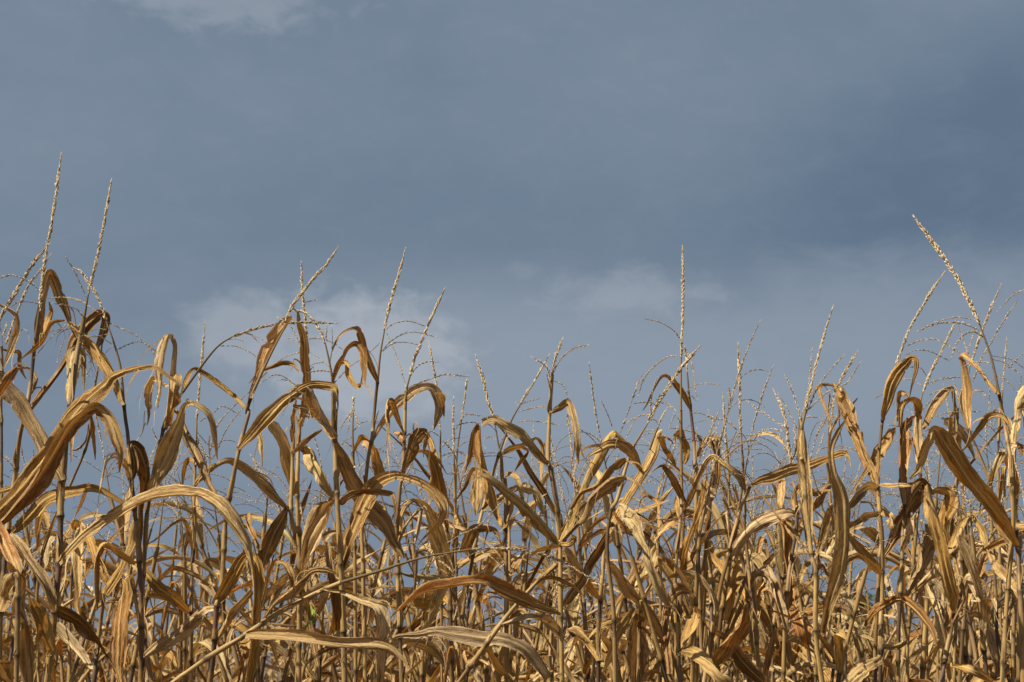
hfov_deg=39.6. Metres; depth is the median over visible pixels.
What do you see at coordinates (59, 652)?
corn plant
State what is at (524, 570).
corn plant
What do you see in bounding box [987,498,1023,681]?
corn plant
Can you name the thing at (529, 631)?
corn plant
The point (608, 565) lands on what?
corn plant
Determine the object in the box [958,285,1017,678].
corn plant
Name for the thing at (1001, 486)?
corn plant
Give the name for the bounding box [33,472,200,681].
corn plant
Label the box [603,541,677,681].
corn plant
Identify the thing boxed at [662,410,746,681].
corn plant
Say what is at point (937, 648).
corn plant
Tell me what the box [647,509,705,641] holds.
corn plant
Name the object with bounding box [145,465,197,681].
corn plant
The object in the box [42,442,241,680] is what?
corn plant
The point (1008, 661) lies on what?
corn plant
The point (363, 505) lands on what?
corn plant
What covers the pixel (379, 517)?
corn plant
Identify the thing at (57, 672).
corn plant
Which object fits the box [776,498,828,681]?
corn plant
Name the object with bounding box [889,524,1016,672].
corn plant
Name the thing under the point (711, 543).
corn plant
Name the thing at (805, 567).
corn plant
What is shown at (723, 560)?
corn plant
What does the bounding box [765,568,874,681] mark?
corn plant
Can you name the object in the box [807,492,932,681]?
corn plant
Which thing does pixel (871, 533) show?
corn plant
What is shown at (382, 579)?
corn plant
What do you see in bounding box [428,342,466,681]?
corn plant
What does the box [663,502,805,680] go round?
corn plant
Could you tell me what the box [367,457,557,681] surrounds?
corn plant
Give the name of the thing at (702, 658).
corn plant
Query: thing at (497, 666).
corn plant
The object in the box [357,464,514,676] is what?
corn plant
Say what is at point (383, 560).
corn plant
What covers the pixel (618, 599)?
corn plant
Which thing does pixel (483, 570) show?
corn plant
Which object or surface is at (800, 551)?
corn plant
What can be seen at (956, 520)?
corn plant
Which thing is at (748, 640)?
corn plant
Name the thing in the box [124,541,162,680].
corn plant
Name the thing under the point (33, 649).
corn plant
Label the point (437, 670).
corn plant
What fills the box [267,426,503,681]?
corn plant
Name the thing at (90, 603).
corn plant
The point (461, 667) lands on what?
corn plant
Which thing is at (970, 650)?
corn plant
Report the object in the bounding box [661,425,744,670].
corn plant
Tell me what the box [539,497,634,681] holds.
corn plant
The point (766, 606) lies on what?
corn plant
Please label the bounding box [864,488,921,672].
corn plant
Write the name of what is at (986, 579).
corn plant
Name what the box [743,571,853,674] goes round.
corn plant
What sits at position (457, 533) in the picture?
corn plant
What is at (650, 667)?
corn plant
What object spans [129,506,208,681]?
corn plant
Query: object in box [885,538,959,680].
corn plant
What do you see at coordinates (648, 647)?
corn plant
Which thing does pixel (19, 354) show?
corn plant
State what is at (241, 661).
corn plant
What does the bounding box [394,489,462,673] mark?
corn plant
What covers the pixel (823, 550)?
corn plant
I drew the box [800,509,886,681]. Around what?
corn plant
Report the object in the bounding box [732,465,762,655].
corn plant
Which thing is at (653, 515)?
corn plant
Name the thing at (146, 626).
corn plant
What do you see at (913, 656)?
corn plant
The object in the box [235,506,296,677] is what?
corn plant
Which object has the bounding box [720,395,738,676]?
corn plant
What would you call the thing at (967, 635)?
corn plant
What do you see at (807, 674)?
corn plant
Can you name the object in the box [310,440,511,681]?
corn plant
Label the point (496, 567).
corn plant
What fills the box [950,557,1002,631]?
corn plant
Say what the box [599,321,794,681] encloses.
corn plant
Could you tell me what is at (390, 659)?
corn plant
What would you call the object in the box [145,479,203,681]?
corn plant
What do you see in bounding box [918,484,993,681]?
corn plant
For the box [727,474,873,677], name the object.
corn plant
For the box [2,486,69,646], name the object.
corn plant
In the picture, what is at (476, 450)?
corn plant
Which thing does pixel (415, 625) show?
corn plant
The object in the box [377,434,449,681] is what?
corn plant
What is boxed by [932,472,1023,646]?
corn plant
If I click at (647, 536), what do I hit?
corn plant
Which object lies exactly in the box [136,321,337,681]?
corn plant
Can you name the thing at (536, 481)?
corn plant
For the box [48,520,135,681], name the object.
corn plant
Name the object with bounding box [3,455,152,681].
corn plant
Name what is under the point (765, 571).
corn plant
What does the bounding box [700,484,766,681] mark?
corn plant
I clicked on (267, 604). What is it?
corn plant
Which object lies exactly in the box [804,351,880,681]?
corn plant
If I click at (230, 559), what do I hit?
corn plant
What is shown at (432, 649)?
corn plant
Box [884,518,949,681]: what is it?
corn plant
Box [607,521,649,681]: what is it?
corn plant
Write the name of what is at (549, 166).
sky
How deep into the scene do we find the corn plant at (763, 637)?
5.67 m
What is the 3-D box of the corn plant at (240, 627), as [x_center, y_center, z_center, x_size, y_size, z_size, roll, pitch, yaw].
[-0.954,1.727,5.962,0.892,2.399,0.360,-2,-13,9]
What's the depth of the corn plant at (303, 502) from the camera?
6.87 m
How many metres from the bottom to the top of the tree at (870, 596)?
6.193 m
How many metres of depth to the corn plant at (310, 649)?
8.38 m
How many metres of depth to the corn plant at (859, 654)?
5.47 m
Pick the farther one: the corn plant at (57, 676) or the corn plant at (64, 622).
the corn plant at (57, 676)
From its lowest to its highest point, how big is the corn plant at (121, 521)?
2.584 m
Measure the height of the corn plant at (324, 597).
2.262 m
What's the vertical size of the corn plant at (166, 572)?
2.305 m
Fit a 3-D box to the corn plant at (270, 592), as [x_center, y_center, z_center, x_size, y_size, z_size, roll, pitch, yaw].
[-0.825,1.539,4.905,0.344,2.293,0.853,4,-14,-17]
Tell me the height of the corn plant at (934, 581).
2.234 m
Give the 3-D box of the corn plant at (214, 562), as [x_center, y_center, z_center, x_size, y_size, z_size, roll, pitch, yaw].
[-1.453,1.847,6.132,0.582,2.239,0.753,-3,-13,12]
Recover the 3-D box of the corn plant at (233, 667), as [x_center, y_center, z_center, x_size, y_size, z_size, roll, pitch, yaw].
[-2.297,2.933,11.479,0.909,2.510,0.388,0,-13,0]
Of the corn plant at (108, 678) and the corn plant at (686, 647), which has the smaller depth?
the corn plant at (686, 647)
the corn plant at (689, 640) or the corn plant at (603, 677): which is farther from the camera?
the corn plant at (689, 640)
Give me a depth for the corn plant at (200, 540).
6.35 m
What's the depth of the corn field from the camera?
13.54 m
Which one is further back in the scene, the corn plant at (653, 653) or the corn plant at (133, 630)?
the corn plant at (133, 630)
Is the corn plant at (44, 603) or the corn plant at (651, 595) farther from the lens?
the corn plant at (651, 595)
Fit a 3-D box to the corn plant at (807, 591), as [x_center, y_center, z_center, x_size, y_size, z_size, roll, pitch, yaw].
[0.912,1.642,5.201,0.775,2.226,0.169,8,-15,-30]
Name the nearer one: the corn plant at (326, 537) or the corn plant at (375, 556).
the corn plant at (326, 537)
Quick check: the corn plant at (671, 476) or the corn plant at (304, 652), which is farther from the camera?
the corn plant at (304, 652)
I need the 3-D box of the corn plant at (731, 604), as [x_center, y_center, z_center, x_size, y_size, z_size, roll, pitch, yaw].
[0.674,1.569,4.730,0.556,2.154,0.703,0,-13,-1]
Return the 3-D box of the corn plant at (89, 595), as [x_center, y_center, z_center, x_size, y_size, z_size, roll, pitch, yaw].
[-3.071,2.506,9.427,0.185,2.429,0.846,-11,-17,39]
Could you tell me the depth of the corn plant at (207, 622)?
5.93 m
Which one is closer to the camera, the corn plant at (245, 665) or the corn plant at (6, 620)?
the corn plant at (245, 665)
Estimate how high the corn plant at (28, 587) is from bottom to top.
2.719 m
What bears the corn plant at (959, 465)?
on the ground
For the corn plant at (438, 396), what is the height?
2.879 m
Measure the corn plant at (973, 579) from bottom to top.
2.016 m
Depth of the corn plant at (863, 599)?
8.48 m
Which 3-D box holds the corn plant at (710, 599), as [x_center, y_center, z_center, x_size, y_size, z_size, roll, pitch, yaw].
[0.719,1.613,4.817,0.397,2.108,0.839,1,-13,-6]
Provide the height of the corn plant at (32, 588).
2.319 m
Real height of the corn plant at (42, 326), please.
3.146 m
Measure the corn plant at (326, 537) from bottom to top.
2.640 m
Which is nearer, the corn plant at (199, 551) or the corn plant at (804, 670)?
the corn plant at (804, 670)
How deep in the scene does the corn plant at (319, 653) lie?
4.57 m
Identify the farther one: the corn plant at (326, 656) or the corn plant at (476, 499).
the corn plant at (326, 656)
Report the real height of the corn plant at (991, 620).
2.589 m
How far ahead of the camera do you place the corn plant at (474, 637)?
4.01 m
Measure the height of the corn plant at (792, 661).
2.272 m
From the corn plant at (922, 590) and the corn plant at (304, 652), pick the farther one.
the corn plant at (304, 652)
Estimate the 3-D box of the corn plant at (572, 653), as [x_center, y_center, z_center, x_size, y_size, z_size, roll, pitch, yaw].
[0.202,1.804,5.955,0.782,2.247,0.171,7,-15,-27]
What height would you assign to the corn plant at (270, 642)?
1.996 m
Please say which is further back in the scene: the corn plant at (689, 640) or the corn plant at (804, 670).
the corn plant at (689, 640)
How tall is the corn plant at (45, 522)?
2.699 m
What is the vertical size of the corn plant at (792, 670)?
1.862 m
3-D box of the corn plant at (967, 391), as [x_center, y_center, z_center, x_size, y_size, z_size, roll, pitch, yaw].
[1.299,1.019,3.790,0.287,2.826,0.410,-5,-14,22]
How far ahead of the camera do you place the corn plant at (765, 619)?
5.36 m
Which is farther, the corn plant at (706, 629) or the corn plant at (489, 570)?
the corn plant at (706, 629)
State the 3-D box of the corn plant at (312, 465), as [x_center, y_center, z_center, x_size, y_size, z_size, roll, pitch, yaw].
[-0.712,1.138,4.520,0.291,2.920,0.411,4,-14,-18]
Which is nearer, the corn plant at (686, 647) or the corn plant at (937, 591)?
the corn plant at (686, 647)
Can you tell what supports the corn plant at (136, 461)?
on the ground
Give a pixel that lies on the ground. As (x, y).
(279, 675)
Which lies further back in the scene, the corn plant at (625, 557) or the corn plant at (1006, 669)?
the corn plant at (625, 557)
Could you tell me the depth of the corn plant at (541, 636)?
7.73 m
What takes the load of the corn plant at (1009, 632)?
on the ground
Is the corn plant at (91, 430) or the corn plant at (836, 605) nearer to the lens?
the corn plant at (91, 430)
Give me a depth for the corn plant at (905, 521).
4.42 m
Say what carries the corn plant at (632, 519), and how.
on the ground
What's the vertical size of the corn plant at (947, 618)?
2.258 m
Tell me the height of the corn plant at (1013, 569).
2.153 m
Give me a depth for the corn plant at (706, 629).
10.56 m
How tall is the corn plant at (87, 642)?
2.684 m
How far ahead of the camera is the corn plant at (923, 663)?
4.89 m
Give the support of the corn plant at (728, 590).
on the ground
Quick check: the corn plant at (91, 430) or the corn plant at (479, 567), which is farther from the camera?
the corn plant at (479, 567)
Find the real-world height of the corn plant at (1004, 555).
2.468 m
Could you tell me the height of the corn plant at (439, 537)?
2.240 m
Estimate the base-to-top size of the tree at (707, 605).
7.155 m
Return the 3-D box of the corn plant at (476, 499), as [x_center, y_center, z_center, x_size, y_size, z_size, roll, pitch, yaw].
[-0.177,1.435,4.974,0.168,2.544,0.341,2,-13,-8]
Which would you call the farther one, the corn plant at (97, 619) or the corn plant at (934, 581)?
the corn plant at (97, 619)
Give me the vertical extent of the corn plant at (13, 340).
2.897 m
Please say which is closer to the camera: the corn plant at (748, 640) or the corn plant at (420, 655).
the corn plant at (420, 655)
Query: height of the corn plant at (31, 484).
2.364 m
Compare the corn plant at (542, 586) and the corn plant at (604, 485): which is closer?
the corn plant at (604, 485)
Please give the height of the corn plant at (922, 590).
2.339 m
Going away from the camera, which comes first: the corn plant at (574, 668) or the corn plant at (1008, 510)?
the corn plant at (574, 668)
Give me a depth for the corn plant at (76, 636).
4.94 m
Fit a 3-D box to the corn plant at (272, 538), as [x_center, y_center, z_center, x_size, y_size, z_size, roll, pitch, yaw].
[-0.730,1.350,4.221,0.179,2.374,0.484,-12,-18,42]
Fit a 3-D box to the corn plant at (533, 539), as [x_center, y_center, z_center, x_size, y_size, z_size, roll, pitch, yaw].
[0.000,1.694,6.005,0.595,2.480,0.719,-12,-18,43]
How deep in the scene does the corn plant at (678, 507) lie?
4.67 m
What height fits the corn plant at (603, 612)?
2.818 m
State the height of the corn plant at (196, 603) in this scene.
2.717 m
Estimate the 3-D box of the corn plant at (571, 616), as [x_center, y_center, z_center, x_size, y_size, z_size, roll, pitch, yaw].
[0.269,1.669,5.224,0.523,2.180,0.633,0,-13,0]
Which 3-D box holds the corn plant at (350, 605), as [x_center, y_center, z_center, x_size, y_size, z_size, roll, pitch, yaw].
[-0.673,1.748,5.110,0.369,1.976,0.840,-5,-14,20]
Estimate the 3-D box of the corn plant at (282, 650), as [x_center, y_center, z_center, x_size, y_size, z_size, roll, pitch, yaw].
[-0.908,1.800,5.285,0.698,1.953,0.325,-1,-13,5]
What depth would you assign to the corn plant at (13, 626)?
6.10 m
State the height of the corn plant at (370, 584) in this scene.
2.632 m
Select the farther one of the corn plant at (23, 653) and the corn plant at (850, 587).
the corn plant at (850, 587)
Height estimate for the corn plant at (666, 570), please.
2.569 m
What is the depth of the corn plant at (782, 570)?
5.17 m
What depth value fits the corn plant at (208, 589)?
6.48 m
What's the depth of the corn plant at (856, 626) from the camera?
4.89 m
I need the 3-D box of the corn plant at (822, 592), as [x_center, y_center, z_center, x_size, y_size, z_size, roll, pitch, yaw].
[1.293,1.980,7.431,1.132,2.562,0.796,-4,-13,16]
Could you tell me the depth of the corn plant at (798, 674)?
8.30 m
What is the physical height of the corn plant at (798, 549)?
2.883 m
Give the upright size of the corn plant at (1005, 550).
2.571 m
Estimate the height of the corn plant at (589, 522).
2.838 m
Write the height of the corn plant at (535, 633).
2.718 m
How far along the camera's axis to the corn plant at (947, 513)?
4.79 m
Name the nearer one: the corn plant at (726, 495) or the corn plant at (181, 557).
the corn plant at (181, 557)
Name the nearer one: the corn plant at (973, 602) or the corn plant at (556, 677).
the corn plant at (556, 677)
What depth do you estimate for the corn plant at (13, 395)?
4.03 m
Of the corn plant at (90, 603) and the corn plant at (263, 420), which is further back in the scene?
the corn plant at (90, 603)
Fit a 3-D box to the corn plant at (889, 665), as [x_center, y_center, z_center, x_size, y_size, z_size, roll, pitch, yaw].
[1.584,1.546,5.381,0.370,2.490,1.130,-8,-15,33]
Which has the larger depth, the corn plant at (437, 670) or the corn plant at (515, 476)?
the corn plant at (437, 670)
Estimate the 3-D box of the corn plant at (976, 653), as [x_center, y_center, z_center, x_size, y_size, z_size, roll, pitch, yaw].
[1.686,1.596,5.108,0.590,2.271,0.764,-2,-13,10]
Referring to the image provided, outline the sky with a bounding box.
[0,0,1023,666]
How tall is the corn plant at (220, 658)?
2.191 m
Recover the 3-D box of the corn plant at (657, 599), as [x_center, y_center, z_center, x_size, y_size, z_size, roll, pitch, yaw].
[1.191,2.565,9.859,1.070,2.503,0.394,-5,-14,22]
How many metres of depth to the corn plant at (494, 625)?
10.85 m
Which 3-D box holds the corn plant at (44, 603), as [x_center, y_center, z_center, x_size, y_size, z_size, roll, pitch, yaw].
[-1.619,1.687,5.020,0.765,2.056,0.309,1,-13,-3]
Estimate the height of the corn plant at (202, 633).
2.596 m
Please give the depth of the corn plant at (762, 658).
5.09 m
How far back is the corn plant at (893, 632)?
6.71 m
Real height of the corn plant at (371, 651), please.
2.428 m
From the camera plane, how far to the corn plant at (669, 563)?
5.12 m
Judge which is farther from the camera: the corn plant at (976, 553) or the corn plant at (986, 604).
the corn plant at (976, 553)
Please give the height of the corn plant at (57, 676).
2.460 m
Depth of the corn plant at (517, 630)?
5.14 m
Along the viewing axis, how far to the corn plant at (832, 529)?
7.07 m
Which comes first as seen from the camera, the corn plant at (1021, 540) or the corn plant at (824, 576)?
the corn plant at (1021, 540)
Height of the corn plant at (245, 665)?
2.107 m
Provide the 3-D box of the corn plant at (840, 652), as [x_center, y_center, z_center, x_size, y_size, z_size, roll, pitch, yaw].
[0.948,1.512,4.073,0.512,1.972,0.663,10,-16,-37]
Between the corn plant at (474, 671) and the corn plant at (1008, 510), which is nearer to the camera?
the corn plant at (474, 671)
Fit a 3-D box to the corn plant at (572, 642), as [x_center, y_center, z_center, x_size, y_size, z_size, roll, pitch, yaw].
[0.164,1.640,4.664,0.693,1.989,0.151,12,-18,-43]
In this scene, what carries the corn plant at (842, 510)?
on the ground
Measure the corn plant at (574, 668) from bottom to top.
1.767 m
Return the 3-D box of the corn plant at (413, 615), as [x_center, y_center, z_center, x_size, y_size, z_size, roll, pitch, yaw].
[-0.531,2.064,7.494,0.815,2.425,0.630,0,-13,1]
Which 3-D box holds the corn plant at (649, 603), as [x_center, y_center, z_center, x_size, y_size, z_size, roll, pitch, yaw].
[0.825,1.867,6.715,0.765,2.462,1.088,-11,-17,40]
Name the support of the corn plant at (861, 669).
on the ground
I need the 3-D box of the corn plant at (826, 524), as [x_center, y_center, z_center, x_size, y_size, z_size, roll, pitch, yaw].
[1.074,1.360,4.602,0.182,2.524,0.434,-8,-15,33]
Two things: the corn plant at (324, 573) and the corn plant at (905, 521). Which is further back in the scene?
the corn plant at (324, 573)
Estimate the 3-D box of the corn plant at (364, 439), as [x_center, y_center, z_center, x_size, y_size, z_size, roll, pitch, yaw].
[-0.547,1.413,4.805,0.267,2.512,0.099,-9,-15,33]
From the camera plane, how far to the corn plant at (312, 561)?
6.41 m
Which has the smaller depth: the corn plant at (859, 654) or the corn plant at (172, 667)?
the corn plant at (859, 654)
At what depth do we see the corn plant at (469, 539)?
4.73 m
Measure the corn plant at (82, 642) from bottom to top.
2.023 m
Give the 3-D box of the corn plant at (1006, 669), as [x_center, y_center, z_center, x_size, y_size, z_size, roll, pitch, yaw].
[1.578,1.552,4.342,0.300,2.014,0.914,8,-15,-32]
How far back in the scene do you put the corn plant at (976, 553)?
10.62 m
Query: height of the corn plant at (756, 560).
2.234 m
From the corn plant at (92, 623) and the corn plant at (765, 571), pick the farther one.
the corn plant at (92, 623)
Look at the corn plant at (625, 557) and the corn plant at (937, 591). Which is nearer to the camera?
the corn plant at (625, 557)
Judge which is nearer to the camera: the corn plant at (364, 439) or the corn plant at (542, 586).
the corn plant at (364, 439)
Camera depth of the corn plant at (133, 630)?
9.94 m
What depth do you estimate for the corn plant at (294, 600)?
11.47 m
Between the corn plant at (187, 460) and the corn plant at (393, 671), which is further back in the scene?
the corn plant at (393, 671)
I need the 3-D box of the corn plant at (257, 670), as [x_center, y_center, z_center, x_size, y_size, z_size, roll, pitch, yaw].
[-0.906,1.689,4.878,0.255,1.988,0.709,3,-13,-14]
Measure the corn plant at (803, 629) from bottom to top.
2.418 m
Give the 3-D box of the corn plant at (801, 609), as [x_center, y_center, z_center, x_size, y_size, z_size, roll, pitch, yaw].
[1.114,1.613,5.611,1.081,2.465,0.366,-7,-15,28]
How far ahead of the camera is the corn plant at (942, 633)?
4.53 m
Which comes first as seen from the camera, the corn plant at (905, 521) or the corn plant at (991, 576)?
the corn plant at (905, 521)
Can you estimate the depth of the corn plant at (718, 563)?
4.93 m
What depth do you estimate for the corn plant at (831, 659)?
5.14 m
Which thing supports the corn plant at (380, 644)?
on the ground
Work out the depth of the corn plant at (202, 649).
8.39 m
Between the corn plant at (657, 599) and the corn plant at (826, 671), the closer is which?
the corn plant at (826, 671)
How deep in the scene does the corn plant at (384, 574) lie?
10.91 m
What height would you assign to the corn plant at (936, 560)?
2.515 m
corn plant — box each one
[0,153,109,681]
[0,178,262,681]
[0,242,50,383]
[0,254,51,575]
[0,364,182,524]
[0,520,56,681]
[2,485,127,671]
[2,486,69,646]
[2,496,65,672]
[2,507,107,681]
[2,511,55,654]
[2,524,148,681]
[3,430,155,681]
[3,450,83,678]
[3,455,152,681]
[3,528,127,681]
[3,560,65,678]
[3,590,129,670]
[10,267,155,681]
[11,594,40,665]
[14,517,132,681]
[18,511,137,681]
[20,493,125,681]
[23,519,122,681]
[29,540,106,681]
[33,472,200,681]
[35,364,99,681]
[40,455,152,681]
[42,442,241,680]
[45,444,195,681]
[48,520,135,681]
[66,525,151,677]
[67,450,295,681]
[68,414,176,681]
[76,547,138,681]
[77,428,235,681]
[81,532,106,656]
[83,472,219,681]
[90,517,136,681]
[98,506,226,681]
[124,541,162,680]
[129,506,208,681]
[135,417,307,681]
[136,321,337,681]
[144,245,339,681]
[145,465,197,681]
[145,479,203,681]
[145,481,232,681]
[148,501,209,671]
[161,537,221,680]
[168,548,236,681]
[170,502,263,681]
[171,489,603,681]
[174,493,295,681]
[181,323,248,681]
[193,528,240,678]
[194,525,293,681]
[195,478,353,665]
[196,399,321,681]
[196,466,370,681]
[202,453,428,681]
[206,553,296,681]
[209,533,301,681]
[211,495,340,680]
[219,432,386,681]
[219,609,357,680]
[226,502,422,681]
[226,540,259,681]
[227,552,353,681]
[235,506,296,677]
[240,462,338,681]
[249,262,342,681]
[264,449,388,681]
[265,480,352,675]
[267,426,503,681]
[267,476,394,676]
[271,560,296,628]
[276,310,422,681]
[281,524,335,681]
[286,526,445,679]
[287,480,342,681]
[293,446,429,681]
[294,491,372,670]
[294,516,413,681]
[301,554,394,671]
[306,542,394,677]
[307,548,369,681]
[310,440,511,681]
[318,554,388,681]
[319,491,439,681]
[322,501,410,679]
[330,247,445,681]
[334,287,466,681]
[336,582,448,681]
[338,395,379,681]
[346,520,477,681]
[347,535,445,681]
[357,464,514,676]
[357,516,408,671]
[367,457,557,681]
[368,450,466,681]
[377,423,546,681]
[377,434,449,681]
[387,443,556,681]
[389,507,481,681]
[389,626,553,681]
[390,463,556,672]
[394,337,651,681]
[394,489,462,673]
[409,496,467,681]
[419,546,507,681]
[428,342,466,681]
[443,397,491,680]
[450,459,519,681]
[454,353,556,681]
[454,376,467,643]
[454,578,536,681]
[457,563,584,681]
[459,423,530,681]
[460,456,615,670]
[468,495,572,676]
[469,485,610,681]
[471,364,689,681]
[472,420,658,674]
[475,355,526,681]
[476,544,564,671]
[484,502,586,681]
[498,484,586,668]
[498,538,545,644]
[499,560,642,681]
[501,420,709,680]
[501,438,666,681]
[502,430,668,681]
[514,451,605,673]
[517,492,612,681]
[519,490,673,681]
[525,508,629,672]
[529,541,622,675]
[532,564,564,673]
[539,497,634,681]
[540,407,673,681]
[540,419,640,672]
[547,614,665,681]
[549,406,685,681]
[552,578,651,673]
[554,464,674,651]
[555,480,728,681]
[563,566,596,681]
[565,473,771,681]
[570,420,709,681]
[588,504,716,681]
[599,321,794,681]
[601,344,700,681]
[601,366,780,681]
[602,508,666,681]
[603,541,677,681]
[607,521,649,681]
[612,393,756,681]
[622,479,670,681]
[622,541,665,612]
[633,457,678,681]
[637,244,697,681]
[642,345,739,681]
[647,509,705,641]
[647,542,776,681]
[656,544,741,681]
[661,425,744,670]
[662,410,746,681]
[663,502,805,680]
[664,541,714,681]
[665,472,786,673]
[666,479,859,679]
[668,474,774,677]
[669,484,778,665]
[673,427,885,681]
[674,441,779,681]
[675,525,758,656]
[675,606,733,681]
[681,467,804,681]
[688,410,842,681]
[688,553,856,681]
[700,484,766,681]
[701,395,935,681]
[702,450,850,681]
[702,463,771,572]
[702,486,781,681]
[706,485,798,675]
[707,343,765,681]
[708,527,816,679]
[711,487,822,681]
[714,448,893,655]
[714,469,790,680]
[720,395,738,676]
[727,428,914,671]
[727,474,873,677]
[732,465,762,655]
[732,485,826,681]
[733,532,832,679]
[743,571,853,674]
[745,388,831,681]
[746,460,846,681]
[750,444,835,681]
[751,444,854,681]
[755,506,825,677]
[755,545,834,679]
[759,585,847,681]
[760,464,817,681]
[762,476,853,675]
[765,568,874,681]
[771,596,809,676]
[776,492,847,677]
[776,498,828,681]
[779,476,933,681]
[782,463,937,679]
[784,303,865,681]
[795,554,874,681]
[796,472,898,668]
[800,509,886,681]
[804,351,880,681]
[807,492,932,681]
[809,384,856,681]
[812,560,931,681]
[816,523,931,681]
[831,479,970,681]
[834,271,961,681]
[848,569,966,681]
[849,416,939,681]
[850,483,1022,681]
[862,458,964,681]
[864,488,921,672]
[866,495,968,679]
[869,538,994,681]
[871,411,1020,678]
[881,470,986,654]
[881,477,1015,681]
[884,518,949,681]
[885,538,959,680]
[886,506,994,681]
[889,412,979,681]
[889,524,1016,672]
[893,318,960,681]
[904,457,1010,669]
[908,435,1016,681]
[909,489,1016,670]
[911,384,1007,681]
[911,503,977,648]
[912,215,1023,681]
[912,425,1023,681]
[913,494,1023,645]
[918,472,1023,681]
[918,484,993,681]
[920,480,1023,681]
[921,399,1020,637]
[922,376,989,681]
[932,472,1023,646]
[932,484,988,666]
[936,486,996,681]
[943,524,1023,681]
[948,514,1002,681]
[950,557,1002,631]
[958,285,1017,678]
[958,425,1023,681]
[966,462,1023,681]
[969,372,1023,630]
[969,479,1023,642]
[970,529,1002,651]
[976,460,1023,582]
[977,500,1016,643]
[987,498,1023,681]
[989,338,1006,676]
[999,289,1023,681]
[1000,464,1023,630]
[1001,462,1023,566]
[1004,505,1023,673]
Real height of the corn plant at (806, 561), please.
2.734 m
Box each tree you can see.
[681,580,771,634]
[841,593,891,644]
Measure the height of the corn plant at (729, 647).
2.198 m
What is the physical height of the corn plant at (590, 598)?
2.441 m
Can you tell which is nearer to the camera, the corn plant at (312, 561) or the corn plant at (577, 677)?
the corn plant at (312, 561)
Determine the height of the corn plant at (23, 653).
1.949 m
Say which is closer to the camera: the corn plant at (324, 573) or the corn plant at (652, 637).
the corn plant at (652, 637)
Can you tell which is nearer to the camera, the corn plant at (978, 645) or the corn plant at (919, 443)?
the corn plant at (919, 443)
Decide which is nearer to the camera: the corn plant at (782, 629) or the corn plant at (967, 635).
the corn plant at (967, 635)
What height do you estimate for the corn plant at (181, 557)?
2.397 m
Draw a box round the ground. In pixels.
[57,667,934,681]
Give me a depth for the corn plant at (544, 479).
7.17 m
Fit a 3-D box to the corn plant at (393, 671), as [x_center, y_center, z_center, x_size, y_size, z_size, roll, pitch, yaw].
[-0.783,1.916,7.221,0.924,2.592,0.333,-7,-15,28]
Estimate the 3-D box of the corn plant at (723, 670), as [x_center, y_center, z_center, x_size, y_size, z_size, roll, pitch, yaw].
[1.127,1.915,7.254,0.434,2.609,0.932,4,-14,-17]
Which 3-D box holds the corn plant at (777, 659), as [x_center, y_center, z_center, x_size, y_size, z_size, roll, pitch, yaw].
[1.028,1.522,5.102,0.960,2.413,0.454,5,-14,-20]
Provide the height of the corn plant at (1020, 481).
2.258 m
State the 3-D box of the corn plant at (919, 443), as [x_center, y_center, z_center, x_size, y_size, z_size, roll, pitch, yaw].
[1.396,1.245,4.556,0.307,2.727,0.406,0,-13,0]
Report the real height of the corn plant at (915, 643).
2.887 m
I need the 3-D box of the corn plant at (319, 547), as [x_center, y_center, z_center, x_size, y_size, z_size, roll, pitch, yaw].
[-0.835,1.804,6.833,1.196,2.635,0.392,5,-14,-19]
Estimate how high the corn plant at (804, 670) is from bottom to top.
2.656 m
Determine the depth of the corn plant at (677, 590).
4.18 m
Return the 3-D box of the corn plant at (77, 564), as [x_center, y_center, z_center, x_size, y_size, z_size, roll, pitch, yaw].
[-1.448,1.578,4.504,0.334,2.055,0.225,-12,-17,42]
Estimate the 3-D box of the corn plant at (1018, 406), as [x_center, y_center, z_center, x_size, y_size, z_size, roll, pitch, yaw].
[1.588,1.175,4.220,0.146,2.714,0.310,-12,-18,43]
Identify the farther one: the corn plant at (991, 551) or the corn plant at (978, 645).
the corn plant at (991, 551)

